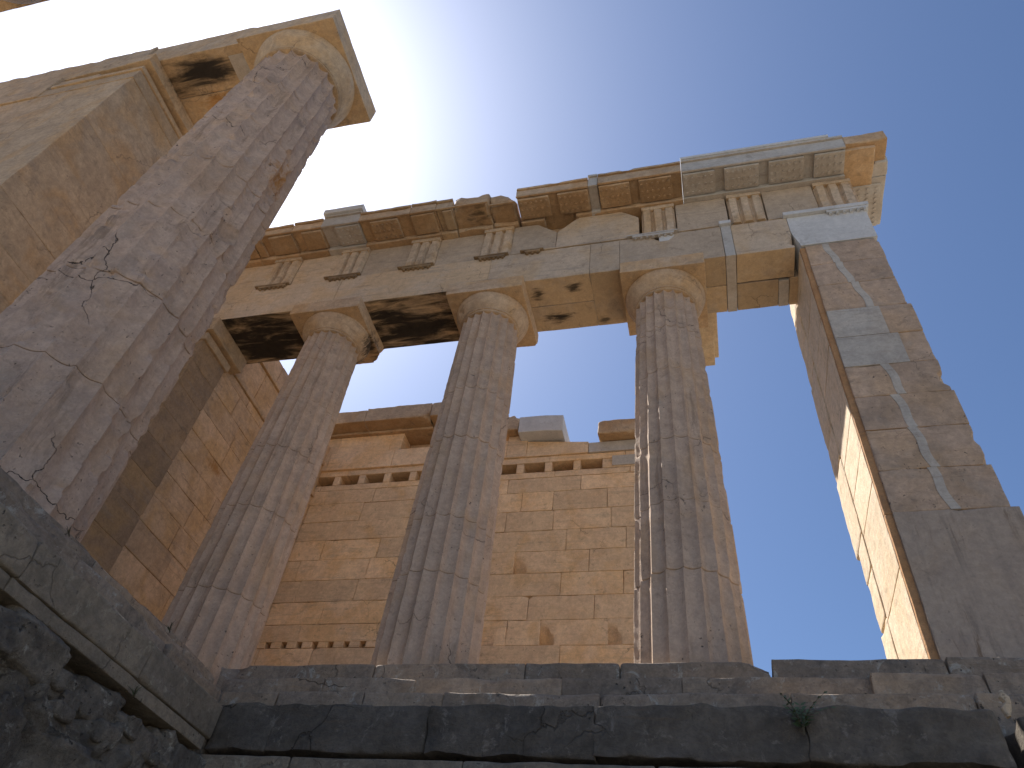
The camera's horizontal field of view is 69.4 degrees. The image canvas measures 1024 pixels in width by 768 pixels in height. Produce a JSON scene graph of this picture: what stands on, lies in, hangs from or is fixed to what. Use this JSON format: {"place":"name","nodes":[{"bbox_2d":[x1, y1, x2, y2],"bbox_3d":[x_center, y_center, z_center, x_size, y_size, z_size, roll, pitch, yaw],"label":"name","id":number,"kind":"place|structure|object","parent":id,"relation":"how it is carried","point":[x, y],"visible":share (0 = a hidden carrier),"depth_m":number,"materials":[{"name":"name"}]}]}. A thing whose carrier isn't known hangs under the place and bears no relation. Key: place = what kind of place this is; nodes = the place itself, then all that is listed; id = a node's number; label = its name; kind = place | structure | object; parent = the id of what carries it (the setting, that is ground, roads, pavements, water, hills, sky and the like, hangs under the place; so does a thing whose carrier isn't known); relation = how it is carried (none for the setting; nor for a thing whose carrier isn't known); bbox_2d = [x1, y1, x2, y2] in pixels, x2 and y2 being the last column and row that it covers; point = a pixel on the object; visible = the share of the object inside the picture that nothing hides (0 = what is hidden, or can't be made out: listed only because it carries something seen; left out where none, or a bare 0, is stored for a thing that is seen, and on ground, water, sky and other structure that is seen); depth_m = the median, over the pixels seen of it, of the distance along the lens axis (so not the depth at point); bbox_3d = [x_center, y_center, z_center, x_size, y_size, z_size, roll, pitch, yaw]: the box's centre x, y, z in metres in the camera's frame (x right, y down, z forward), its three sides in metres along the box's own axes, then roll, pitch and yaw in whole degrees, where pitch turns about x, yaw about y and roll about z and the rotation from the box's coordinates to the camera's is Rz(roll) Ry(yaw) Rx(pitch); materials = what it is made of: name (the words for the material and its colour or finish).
{"place":"outdoors","nodes":[
{"label":"outdoors","id":0,"kind":"place"},
{"bbox_2d":[0,0,48,11],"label":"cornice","id":1,"kind":"structure","parent":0,"point":[6,5],"depth_m":12.60,"materials":[{"name":"stone"}]},
{"bbox_2d":[0,53,193,313],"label":"hall wall","id":2,"kind":"structure","parent":0,"point":[79,157],"depth_m":10.68,"materials":[{"name":"stone"}]},
{"bbox_2d":[0,27,257,124],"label":"lintel","id":3,"kind":"structure","parent":2,"relation":"on","point":[205,75],"depth_m":12.30,"materials":[{"name":"stone"}]},
{"bbox_2d":[0,0,1023,676],"label":"sky","id":4,"kind":"structure","parent":0,"point":[471,98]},
{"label":"floor","id":5,"kind":"structure","parent":0,"visible":0},
{"bbox_2d":[80,317,246,572],"bbox_3d":[-5.277,1.320,10.077,0.906,5.855,0.977,-5,-48,13],"label":"pilaster","id":6,"kind":"object","parent":5,"relation":"on","point":[215,356],"visible":0.35,"depth_m":10.33,"materials":[{"name":"stone"}]},
{"bbox_2d":[108,361,329,622],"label":"side wall","id":7,"kind":"structure","parent":5,"relation":"on","point":[151,565],"depth_m":11.12,"materials":[{"name":"stone"}]},
{"bbox_2d":[162,296,383,685],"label":"doric column","id":8,"kind":"structure","parent":5,"relation":"on","point":[217,612],"depth_m":8.84,"materials":[{"name":"stone"}]},
{"bbox_2d":[251,402,635,665],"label":"back wall","id":9,"kind":"structure","parent":5,"relation":"on","point":[561,585],"depth_m":12.73,"materials":[{"name":"stone"}]},
{"bbox_2d":[506,416,519,440],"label":"stone block","id":10,"kind":"structure","parent":9,"relation":"on","point":[513,426],"depth_m":14.36,"materials":[{"name":"stone"}]},
{"bbox_2d":[518,415,569,441],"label":"stone block","id":11,"kind":"structure","parent":9,"relation":"on","point":[548,428],"depth_m":14.12,"materials":[{"name":"white stone"}]},
{"bbox_2d":[598,418,634,441],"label":"stone block","id":12,"kind":"structure","parent":9,"relation":"on","point":[617,430],"depth_m":13.70,"materials":[{"name":"stone"}]},
{"bbox_3d":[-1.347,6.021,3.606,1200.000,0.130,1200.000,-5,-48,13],"label":"ground","id":13,"kind":"structure","parent":0,"visible":0},
{"bbox_2d":[0,605,209,767],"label":"rubble wall","id":14,"kind":"structure","parent":13,"relation":"on","point":[56,711],"depth_m":3.94,"materials":[{"name":"grey stone"}]},
{"bbox_2d":[0,467,222,749],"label":"stone steps","id":15,"kind":"structure","parent":14,"relation":"on","point":[92,613],"depth_m":4.49,"materials":[{"name":"stone"}]},
{"bbox_2d":[127,685,141,697],"bbox_3d":[-2.287,1.837,4.457,0.093,0.058,0.087,38,-53,-25],"label":"weed","id":16,"kind":"object","parent":15,"relation":"attached to","point":[133,691],"visible":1,"depth_m":4.47,"materials":[{"name":"green plant"}]},
{"bbox_2d":[0,9,375,542],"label":"doric column","id":17,"kind":"structure","parent":15,"relation":"on","point":[106,316],"depth_m":7.09,"materials":[{"name":"stone"}]},
{"bbox_2d":[201,657,1023,767],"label":"stone steps","id":18,"kind":"structure","parent":13,"relation":"on","point":[914,713],"depth_m":4.91,"materials":[{"name":"stone"}]},
{"bbox_2d":[370,275,537,665],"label":"doric column","id":19,"kind":"structure","parent":18,"relation":"on","point":[434,609],"depth_m":8.14,"materials":[{"name":"stone"}]},
{"bbox_2d":[620,252,753,665],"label":"doric column","id":20,"kind":"structure","parent":18,"relation":"on","point":[688,603],"depth_m":7.51,"materials":[{"name":"stone"}]},
{"bbox_2d":[780,691,835,734],"bbox_3d":[1.758,1.927,4.359,0.318,0.238,0.228,-5,-48,13],"label":"weed","id":21,"kind":"object","parent":18,"relation":"attached to","point":[802,721],"visible":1,"depth_m":4.37,"materials":[{"name":"green plant"}]},
{"bbox_2d":[790,238,1023,660],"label":"pier","id":22,"kind":"structure","parent":18,"relation":"on","point":[934,522],"depth_m":7.12,"materials":[{"name":"stone"}]},
{"bbox_2d":[213,131,887,363],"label":"entablature","id":23,"kind":"structure","parent":22,"relation":"on","point":[750,222],"depth_m":11.19,"materials":[{"name":"stone"}]},
{"bbox_2d":[699,313,718,365],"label":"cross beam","id":24,"kind":"structure","parent":23,"relation":"attached to","point":[709,336],"depth_m":12.17,"materials":[{"name":"stone"}]},
{"bbox_2d":[998,690,1011,718],"bbox_3d":[2.846,1.846,4.268,0.072,0.155,0.049,-5,-48,13],"label":"stone fragment","id":25,"kind":"object","parent":18,"relation":"on","point":[1005,700],"visible":1,"depth_m":4.25,"materials":[{"name":"stone"}]}
]}

